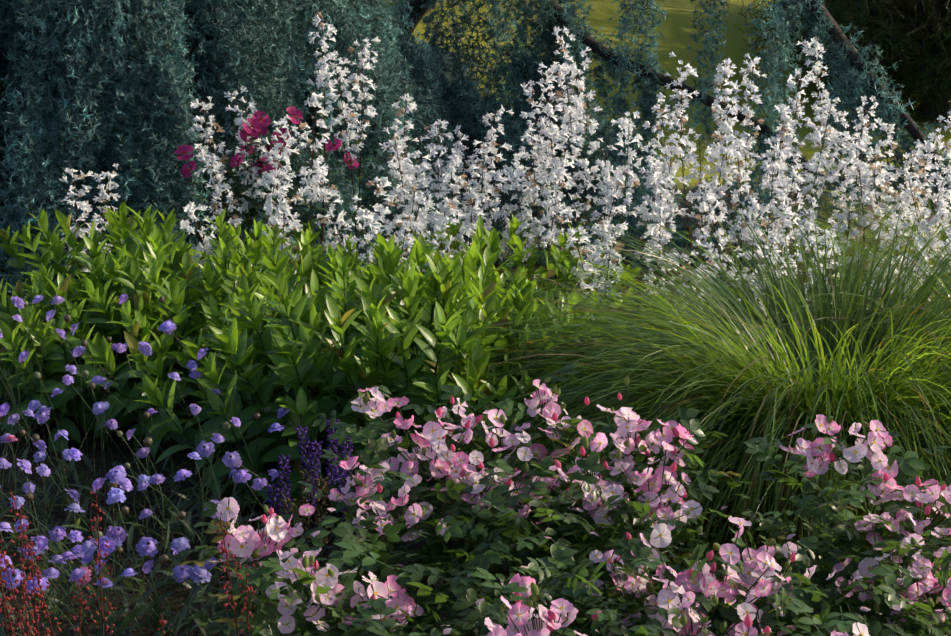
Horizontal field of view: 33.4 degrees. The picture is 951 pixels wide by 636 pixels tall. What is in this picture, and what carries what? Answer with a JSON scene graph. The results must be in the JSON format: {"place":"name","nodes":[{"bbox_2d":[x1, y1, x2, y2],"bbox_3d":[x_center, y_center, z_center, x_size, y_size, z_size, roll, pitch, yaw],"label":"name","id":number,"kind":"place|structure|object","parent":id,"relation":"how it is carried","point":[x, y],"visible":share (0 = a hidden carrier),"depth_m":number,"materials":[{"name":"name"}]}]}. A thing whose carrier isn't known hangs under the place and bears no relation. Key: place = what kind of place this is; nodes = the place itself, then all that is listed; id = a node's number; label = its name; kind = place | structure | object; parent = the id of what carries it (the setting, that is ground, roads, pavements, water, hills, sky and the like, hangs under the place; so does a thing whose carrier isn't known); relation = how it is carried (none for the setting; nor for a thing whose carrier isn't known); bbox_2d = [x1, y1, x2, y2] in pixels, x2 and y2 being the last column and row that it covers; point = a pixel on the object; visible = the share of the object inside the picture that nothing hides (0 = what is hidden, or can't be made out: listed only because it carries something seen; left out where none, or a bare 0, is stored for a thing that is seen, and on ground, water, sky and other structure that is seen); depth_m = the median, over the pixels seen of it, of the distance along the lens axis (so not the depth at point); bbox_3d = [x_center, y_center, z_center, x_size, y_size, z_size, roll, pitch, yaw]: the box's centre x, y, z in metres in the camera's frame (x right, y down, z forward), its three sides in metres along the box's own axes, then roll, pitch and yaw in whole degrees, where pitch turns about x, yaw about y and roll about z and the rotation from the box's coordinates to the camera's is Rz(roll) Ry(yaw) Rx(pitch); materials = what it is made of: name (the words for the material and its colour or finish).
{"place":"outdoors","nodes":[
{"label":"outdoors","id":0,"kind":"place"},
{"bbox_2d":[0,0,950,635],"bbox_3d":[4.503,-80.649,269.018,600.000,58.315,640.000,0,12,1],"label":"terrain","id":1,"kind":"structure","parent":0,"point":[676,28],"depth_m":8.50,"materials":[{"name":"green plant"}]},
{"bbox_2d":[0,428,348,635],"bbox_3d":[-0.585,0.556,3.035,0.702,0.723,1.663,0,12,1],"label":"flower stems","id":2,"kind":"object","parent":1,"relation":"on","point":[24,597],"visible":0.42,"depth_m":2.66,"materials":[{"name":"green plant"}]},
{"bbox_2d":[0,418,353,635],"bbox_3d":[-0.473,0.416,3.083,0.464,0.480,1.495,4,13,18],"label":"flower spikes","id":3,"kind":"object","parent":2,"relation":"attached to","point":[311,468],"visible":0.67,"depth_m":3.56,"materials":[{"name":"purple plant"}]},
{"bbox_2d":[0,296,350,635],"bbox_3d":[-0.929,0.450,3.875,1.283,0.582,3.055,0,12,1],"label":"flower stems","id":4,"kind":"object","parent":1,"relation":"on","point":[178,518],"visible":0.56,"depth_m":4.10,"materials":[{"name":"green plant"}]},
{"bbox_2d":[0,294,289,593],"bbox_3d":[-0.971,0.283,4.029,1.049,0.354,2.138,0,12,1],"label":"purple flowers","id":5,"kind":"object","parent":4,"relation":"attached to","point":[113,536],"visible":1,"depth_m":3.80,"materials":[{"name":"purple plant"}]},
{"bbox_2d":[181,119,336,278],"bbox_3d":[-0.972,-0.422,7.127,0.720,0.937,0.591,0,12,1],"label":"rose bush leaves","id":6,"kind":"object","parent":1,"relation":"on","point":[238,190],"visible":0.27,"depth_m":7.03,"materials":[{"name":"green plant"}]},
{"bbox_2d":[175,106,358,177],"bbox_3d":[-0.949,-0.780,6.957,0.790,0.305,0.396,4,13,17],"label":"magenta flowers","id":7,"kind":"object","parent":6,"relation":"attached to","point":[257,126],"visible":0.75,"depth_m":6.92,"materials":[{"name":"pink plant"}]},
{"bbox_2d":[0,201,736,544],"bbox_3d":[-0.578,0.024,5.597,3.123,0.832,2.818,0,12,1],"label":"leaves","id":8,"kind":"object","parent":1,"relation":"on","point":[336,335],"visible":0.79,"depth_m":5.05,"materials":[{"name":"green plant"}]},
{"bbox_2d":[0,0,950,314],"bbox_3d":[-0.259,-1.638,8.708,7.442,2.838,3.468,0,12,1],"label":"cedar tree","id":9,"kind":"object","parent":1,"relation":"on","point":[64,118],"depth_m":8.12,"materials":[{"name":"plant"}]},
{"bbox_2d":[59,12,950,325],"bbox_3d":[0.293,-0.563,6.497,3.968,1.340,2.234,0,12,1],"label":"white flowers","id":10,"kind":"object","parent":1,"relation":"on","point":[785,150],"visible":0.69,"depth_m":6.53,"materials":[{"name":"white plant"}]},
{"bbox_2d":[157,364,950,635],"bbox_3d":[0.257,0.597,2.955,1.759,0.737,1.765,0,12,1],"label":"shrub leaves","id":11,"kind":"object","parent":1,"relation":"on","point":[562,567],"visible":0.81,"depth_m":3.08,"materials":[{"name":"green plant"}]},
{"bbox_2d":[207,376,950,635],"bbox_3d":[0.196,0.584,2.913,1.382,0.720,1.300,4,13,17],"label":"pink flowers","id":12,"kind":"object","parent":11,"relation":"attached to","point":[276,527],"visible":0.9,"depth_m":3.09,"materials":[{"name":"pink plant"}]},
{"bbox_2d":[272,0,950,129],"bbox_3d":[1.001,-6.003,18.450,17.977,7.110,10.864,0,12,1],"label":"trees","id":13,"kind":"object","parent":1,"relation":"on","point":[906,78],"depth_m":14.90,"materials":[{"name":"green plant"}]},
{"bbox_2d":[427,165,950,615],"bbox_3d":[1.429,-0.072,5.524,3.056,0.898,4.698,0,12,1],"label":"ornamental grass clumps","id":14,"kind":"object","parent":1,"relation":"on","point":[848,361],"visible":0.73,"depth_m":4.20,"materials":[{"name":"green plant"}]}
]}

